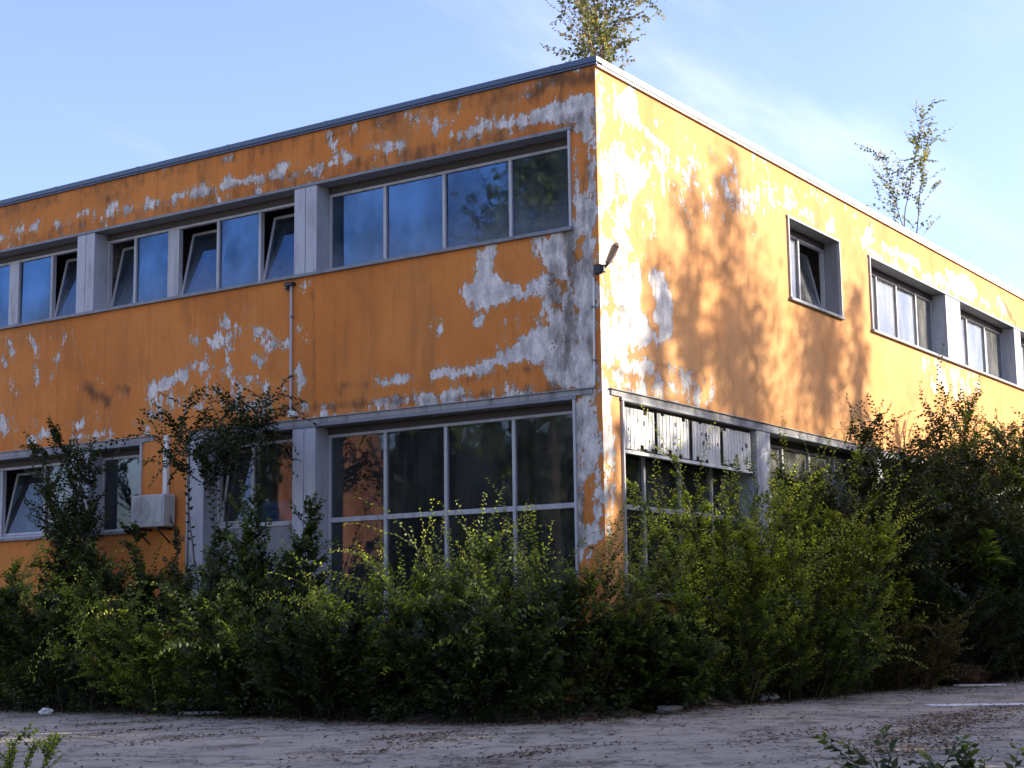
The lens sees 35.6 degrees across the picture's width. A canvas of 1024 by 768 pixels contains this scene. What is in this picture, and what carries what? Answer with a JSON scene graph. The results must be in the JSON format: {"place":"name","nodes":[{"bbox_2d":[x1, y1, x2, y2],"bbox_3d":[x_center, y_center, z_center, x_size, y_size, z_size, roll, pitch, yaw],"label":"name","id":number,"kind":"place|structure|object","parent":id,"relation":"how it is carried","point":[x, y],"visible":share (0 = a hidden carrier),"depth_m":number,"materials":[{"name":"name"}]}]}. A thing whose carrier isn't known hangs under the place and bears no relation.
{"place":"outdoors","nodes":[
{"label":"outdoors","id":0,"kind":"place"},
{"bbox_2d":[262,501,291,521],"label":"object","id":1,"kind":"object","parent":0,"point":[280,511],"visible":0.56,"depth_m":23.98,"materials":[{"name":"glass"}]},
{"bbox_2d":[0,678,1023,767],"bbox_3d":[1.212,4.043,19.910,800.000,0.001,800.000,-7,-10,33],"label":"ground","id":2,"kind":"structure","parent":0,"point":[254,753],"depth_m":14.50,"materials":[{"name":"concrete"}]},
{"bbox_2d":[0,719,66,767],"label":"weed","id":3,"kind":"object","parent":2,"relation":"on","point":[48,746],"visible":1,"depth_m":9.09,"materials":[{"name":"green plant"}]},
{"bbox_2d":[38,708,53,714],"bbox_3d":[-5.793,4.066,19.802,0.151,0.093,0.183,-7,-10,33],"label":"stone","id":4,"kind":"object","parent":2,"relation":"on","point":[45,711],"visible":1,"depth_m":19.76,"materials":[{"name":"white stone"}]},
{"bbox_2d":[0,675,1015,722],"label":"soil bed","id":5,"kind":"object","parent":2,"relation":"on","point":[435,718],"visible":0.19,"depth_m":17.84,"materials":[{"name":"brown soil"}]},
{"bbox_2d":[0,531,75,690],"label":"wild bush","id":6,"kind":"object","parent":5,"relation":"on","point":[54,582],"visible":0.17,"depth_m":23.84,"materials":[{"name":"green plant"}]},
{"bbox_2d":[0,548,130,705],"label":"wild bush","id":7,"kind":"object","parent":5,"relation":"on","point":[91,595],"visible":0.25,"depth_m":21.48,"materials":[{"name":"green plant"}]},
{"bbox_2d":[18,415,120,682],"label":"climbing shrub","id":8,"kind":"object","parent":5,"relation":"on","point":[82,521],"visible":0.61,"depth_m":24.40,"materials":[{"name":"green plant"}]},
{"bbox_2d":[0,540,230,711],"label":"wild bush","id":9,"kind":"object","parent":5,"relation":"on","point":[49,672],"visible":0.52,"depth_m":20.62,"materials":[{"name":"green plant"}]},
{"bbox_2d":[22,563,311,718],"bbox_3d":[-4.415,3.234,20.218,3.585,1.983,3.467,-7,-10,33],"label":"fern like bush","id":10,"kind":"object","parent":5,"relation":"on","point":[147,653],"visible":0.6,"depth_m":19.59,"materials":[{"name":"green plant"}]},
{"bbox_2d":[41,516,312,697],"bbox_3d":[-4.406,3.109,22.102,2.991,2.729,3.143,-4,-9,22],"label":"wild bush","id":11,"kind":"object","parent":5,"relation":"on","point":[115,583],"visible":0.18,"depth_m":21.59,"materials":[{"name":"green plant"}]},
{"bbox_2d":[87,375,324,594],"bbox_3d":[-4.070,2.176,22.502,3.650,4.679,2.816,-7,-10,33],"label":"drooping sapling","id":12,"kind":"object","parent":5,"relation":"on","point":[203,449],"visible":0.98,"depth_m":22.56,"materials":[{"name":"green plant"}]},
{"bbox_2d":[178,710,268,714],"bbox_3d":[-3.466,3.943,19.152,1.100,0.030,0.120,-3,-9,6],"label":"wood plank","id":13,"kind":"object","parent":5,"relation":"on","point":[196,712],"visible":0.42,"depth_m":19.12,"materials":[{"name":"grey wood"}]},
{"bbox_2d":[136,563,390,717],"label":"wild bush","id":14,"kind":"object","parent":5,"relation":"on","point":[216,658],"visible":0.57,"depth_m":18.86,"materials":[{"name":"green plant"}]},
{"bbox_2d":[215,480,352,698],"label":"wild bush","id":15,"kind":"object","parent":5,"relation":"on","point":[249,561],"visible":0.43,"depth_m":20.80,"materials":[{"name":"green plant"}]},
{"bbox_2d":[232,588,424,720],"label":"wild bush","id":16,"kind":"object","parent":5,"relation":"on","point":[284,674],"visible":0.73,"depth_m":17.60,"materials":[{"name":"green plant"}]},
{"bbox_2d":[219,506,549,707],"bbox_3d":[-1.158,2.637,18.814,4.264,2.582,4.788,-7,-10,33],"label":"shooting bush","id":17,"kind":"object","parent":5,"relation":"on","point":[333,614],"visible":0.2,"depth_m":18.88,"materials":[{"name":"green plant"}]},
{"bbox_2d":[296,487,647,710],"bbox_3d":[-0.675,2.500,18.562,4.225,2.764,4.245,-7,-10,33],"label":"shooting bush","id":18,"kind":"object","parent":5,"relation":"on","point":[483,556],"visible":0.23,"depth_m":17.95,"materials":[{"name":"green plant"}]},
{"bbox_2d":[371,547,613,723],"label":"wild bush","id":19,"kind":"object","parent":5,"relation":"on","point":[540,658],"visible":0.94,"depth_m":16.94,"materials":[{"name":"green plant"}]},
{"bbox_2d":[422,452,718,704],"bbox_3d":[0.537,2.313,18.809,4.108,3.175,2.668,-3,-9,16],"label":"shooting bush","id":20,"kind":"object","parent":5,"relation":"on","point":[644,591],"visible":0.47,"depth_m":18.34,"materials":[{"name":"green plant"}]},
{"bbox_2d":[568,603,724,710],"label":"wild bush","id":21,"kind":"object","parent":5,"relation":"on","point":[682,658],"visible":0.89,"depth_m":18.26,"materials":[{"name":"green plant"}]},
{"bbox_2d":[561,404,904,701],"bbox_3d":[3.052,2.301,21.487,4.783,3.949,3.999,-1,-9,3],"label":"plume bush","id":22,"kind":"object","parent":5,"relation":"on","point":[783,548],"visible":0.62,"depth_m":21.11,"materials":[{"name":"green plant"}]},
{"bbox_2d":[622,486,851,704],"bbox_3d":[2.553,2.621,20.591,2.898,3.052,3.127,5,-10,-31],"label":"plume bush","id":23,"kind":"object","parent":5,"relation":"on","point":[689,604],"visible":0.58,"depth_m":20.32,"materials":[{"name":"green plant"}]},
{"bbox_2d":[759,692,779,700],"bbox_3d":[3.373,4.130,21.066,0.291,0.109,0.437,-7,-10,33],"label":"plastic bag","id":24,"kind":"object","parent":5,"relation":"on","point":[775,696],"visible":0.66,"depth_m":20.93,"materials":[{"name":"white plastic"}]},
{"bbox_2d":[628,434,950,695],"bbox_3d":[4.358,2.620,23.169,4.220,3.789,3.926,4,-10,-28],"label":"plume bush","id":25,"kind":"object","parent":5,"relation":"on","point":[854,595],"visible":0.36,"depth_m":22.57,"materials":[{"name":"green plant"}]},
{"bbox_2d":[671,557,926,700],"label":"plume bush","id":26,"kind":"object","parent":5,"relation":"on","point":[845,644],"visible":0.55,"depth_m":21.05,"materials":[{"name":"green plant"}]},
{"bbox_2d":[814,505,928,688],"bbox_3d":[5.419,3.251,24.309,1.661,2.852,1.262,-7,-10,33],"label":"spiky sapling","id":27,"kind":"object","parent":5,"relation":"on","point":[829,515],"visible":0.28,"depth_m":24.29,"materials":[{"name":"green plant"}]},
{"bbox_2d":[771,392,976,684],"bbox_3d":[5.873,2.583,25.711,3.591,4.592,4.897,-7,-10,33],"label":"dark tree","id":28,"kind":"object","parent":5,"relation":"on","point":[913,495],"visible":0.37,"depth_m":24.55,"materials":[{"name":"green plant"}]},
{"bbox_2d":[811,597,985,690],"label":"dry bush","id":29,"kind":"object","parent":5,"relation":"on","point":[935,667],"visible":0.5,"depth_m":23.73,"materials":[{"name":"green plant"}]},
{"bbox_2d":[840,343,1023,669],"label":"dark tree","id":30,"kind":"object","parent":5,"relation":"on","point":[982,518],"visible":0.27,"depth_m":27.01,"materials":[{"name":"green plant"}]},
{"bbox_2d":[852,516,1023,685],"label":"wild bush","id":31,"kind":"object","parent":5,"relation":"on","point":[987,618],"visible":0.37,"depth_m":25.29,"materials":[{"name":"green plant"}]},
{"bbox_2d":[897,374,1023,658],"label":"dark tree","id":32,"kind":"object","parent":5,"relation":"on","point":[1016,496],"visible":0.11,"depth_m":29.75,"materials":[{"name":"green plant"}]},
{"bbox_2d":[899,531,1023,681],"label":"wild bush","id":33,"kind":"object","parent":5,"relation":"on","point":[1020,649],"visible":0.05,"depth_m":26.74,"materials":[{"name":"green plant"}]},
{"bbox_2d":[974,405,1023,538],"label":"dark tree","id":34,"kind":"object","parent":5,"relation":"on","point":[1013,431],"visible":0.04,"depth_m":32.99,"materials":[{"name":"green plant"}]},
{"bbox_2d":[1000,503,1023,665],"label":"wild bush","id":35,"kind":"object","parent":5,"relation":"on","point":[1009,570],"visible":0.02,"depth_m":29.50,"materials":[{"name":"green plant"}]},
{"bbox_2d":[0,55,1023,699],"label":"office building","id":36,"kind":"structure","parent":2,"relation":"on","point":[436,257],"depth_m":24.23,"materials":[{"name":"paint"}]},
{"bbox_2d":[0,456,70,538],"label":"window","id":37,"kind":"structure","parent":36,"relation":"in","point":[16,465],"depth_m":27.18,"materials":[{"name":"metal"}]},
{"bbox_2d":[0,242,77,326],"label":"window","id":38,"kind":"structure","parent":36,"relation":"in","point":[15,262],"depth_m":27.51,"materials":[{"name":"metal"}]},
{"bbox_2d":[101,448,139,531],"bbox_3d":[-6.149,1.726,25.669,1.182,1.329,0.170,-7,-10,33],"label":"window","id":39,"kind":"structure","parent":36,"relation":"in","point":[131,453],"depth_m":25.88,"materials":[{"name":"metal"}]},
{"bbox_2d":[131,494,174,544],"bbox_3d":[-5.531,2.091,24.585,0.720,0.750,0.328,-7,-10,33],"label":"air conditioner","id":40,"kind":"object","parent":36,"relation":"attached to","point":[155,511],"visible":0.96,"depth_m":24.44,"materials":[{"name":"grey metal"}]},
{"bbox_2d":[162,435,169,493],"bbox_3d":[-5.367,1.261,24.744,0.105,0.925,0.079,-7,-10,33],"label":"pipe duct","id":41,"kind":"object","parent":36,"relation":"attached to","point":[166,474],"visible":0.62,"depth_m":24.70,"materials":[{"name":"white plastic"}]},
{"bbox_2d":[106,196,294,307],"bbox_3d":[-4.831,-2.008,25.412,4.362,1.319,0.339,-7,-10,33],"label":"window","id":42,"kind":"structure","parent":36,"relation":"in","point":[175,229],"depth_m":25.54,"materials":[{"name":"metal"}]},
{"bbox_2d":[216,432,292,620],"bbox_3d":[-3.720,2.164,24.012,1.772,2.759,0.271,-7,-10,33],"label":"window","id":43,"kind":"structure","parent":36,"relation":"in","point":[279,530],"depth_m":24.07,"materials":[{"name":"metal"}]},
{"bbox_2d":[284,281,297,417],"bbox_3d":[-3.267,-0.514,23.558,0.237,2.030,0.098,-7,-10,33],"label":"conduit pipe","id":44,"kind":"object","parent":36,"relation":"attached to","point":[288,285],"visible":0.73,"depth_m":23.56,"materials":[{"name":"white plastic"}]},
{"bbox_2d":[329,138,568,268],"bbox_3d":[-0.871,-2.479,22.678,4.392,1.319,0.170,-7,-10,33],"label":"window","id":45,"kind":"structure","parent":36,"relation":"in","point":[522,226],"depth_m":22.65,"materials":[{"name":"metal"}]},
{"bbox_2d":[328,403,573,617],"bbox_3d":[-0.814,1.820,22.019,4.392,2.759,0.170,-7,-10,33],"label":"window","id":46,"kind":"structure","parent":36,"relation":"in","point":[421,459],"depth_m":22.33,"materials":[{"name":"metal"}]},
{"bbox_2d":[590,277,597,384],"bbox_3d":[1.063,-0.686,20.662,0.065,1.420,0.045,-7,-10,33],"label":"corner conduit","id":47,"kind":"object","parent":36,"relation":"attached to","point":[593,306],"visible":1,"depth_m":20.65,"materials":[{"name":"white plastic"}]},
{"bbox_2d":[540,0,664,70],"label":"roof sapling","id":48,"kind":"object","parent":36,"relation":"on","point":[603,37],"visible":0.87,"depth_m":23.14,"materials":[{"name":"green plant"}]},
{"bbox_2d":[594,242,618,274],"bbox_3d":[1.228,-1.635,20.738,0.335,0.415,0.127,-1,-9,-1],"label":"corner floodlight","id":49,"kind":"object","parent":36,"relation":"attached to","point":[601,268],"visible":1,"depth_m":20.70,"materials":[{"name":"metal"}]},
{"bbox_2d":[627,456,743,597],"bbox_3d":[2.306,1.751,22.560,0.170,2.539,4.022,-7,-10,33],"label":"window","id":50,"kind":"structure","parent":36,"relation":"in","point":[645,465],"depth_m":22.48,"materials":[{"name":"metal"}]},
{"bbox_2d":[790,229,825,309],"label":"window","id":51,"kind":"structure","parent":36,"relation":"in","point":[797,238],"depth_m":27.45,"materials":[{"name":"metal"}]},
{"bbox_2d":[770,438,860,575],"bbox_3d":[4.890,2.297,26.350,0.170,2.539,4.222,-7,-10,33],"label":"window","id":52,"kind":"structure","parent":36,"relation":"in","point":[774,443],"depth_m":26.45,"materials":[{"name":"metal"}]},
{"bbox_2d":[871,267,934,351],"bbox_3d":[7.340,-1.365,30.668,0.170,1.319,4.062,-7,-10,33],"label":"window","id":53,"kind":"structure","parent":36,"relation":"in","point":[876,275],"depth_m":30.77,"materials":[{"name":"metal"}]},
{"bbox_2d":[855,96,952,235],"bbox_3d":[8.334,-4.186,33.837,2.148,3.999,1.503,-7,-10,33],"label":"roof sapling","id":54,"kind":"object","parent":36,"relation":"on","point":[922,159],"visible":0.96,"depth_m":33.75,"materials":[{"name":"green plant"}]},
{"bbox_2d":[960,310,1003,379],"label":"window","id":55,"kind":"structure","parent":36,"relation":"in","point":[966,317],"depth_m":35.03,"materials":[{"name":"metal"}]},
{"bbox_2d":[1020,338,1023,370],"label":"window","id":56,"kind":"structure","parent":36,"relation":"in","point":[1022,341],"depth_m":37.62,"materials":[{"name":"metal"}]},
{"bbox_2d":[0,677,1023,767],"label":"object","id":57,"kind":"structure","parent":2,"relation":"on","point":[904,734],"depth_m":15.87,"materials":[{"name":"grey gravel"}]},
{"bbox_2d":[0,643,1023,723],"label":"ground cover","id":58,"kind":"object","parent":2,"relation":"on","point":[722,690],"visible":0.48,"depth_m":18.64,"materials":[{"name":"green plant"}]},
{"bbox_2d":[655,705,682,712],"bbox_3d":[1.832,3.759,18.442,0.257,0.089,0.502,-7,-10,33],"label":"broken slab","id":59,"kind":"object","parent":2,"relation":"on","point":[671,709],"depth_m":18.32,"materials":[{"name":"grey concrete"}]},
{"bbox_2d":[812,725,1023,767],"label":"shrub","id":60,"kind":"object","parent":2,"relation":"on","point":[968,760],"visible":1,"depth_m":6.38,"materials":[{"name":"green plant"}]},
{"bbox_2d":[947,662,989,684],"bbox_3d":[7.232,4.610,25.346,0.722,0.436,1.152,-7,-10,33],"label":"cardboard box","id":61,"kind":"object","parent":2,"relation":"on","point":[970,675],"visible":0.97,"depth_m":25.09,"materials":[{"name":"brown cardboard"}]},
{"bbox_2d":[925,703,1023,705],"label":"painted line","id":62,"kind":"object","parent":2,"relation":"on","point":[974,704],"visible":1,"depth_m":19.44,"materials":[{"name":"paint"}]},
{"bbox_2d":[953,684,1005,686],"bbox_3d":[7.257,4.672,24.718,0.950,0.030,0.140,5,-10,-26],"label":"wood plank","id":63,"kind":"object","parent":2,"relation":"on","point":[961,685],"visible":1,"depth_m":24.61,"materials":[{"name":"grey wood"}]},
{"bbox_2d":[944,528,1019,682],"bbox_3d":[8.431,3.668,26.513,2.572,2.616,1.242,0,-9,-4],"label":"frond tree","id":64,"kind":"object","parent":2,"relation":"on","point":[993,558],"visible":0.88,"depth_m":26.34,"materials":[{"name":"green plant"}]},
{"bbox_2d":[0,0,1023,292],"label":"sky","id":65,"kind":"structure","parent":0,"point":[89,89],"materials":[{"name":"blue"}]}
]}

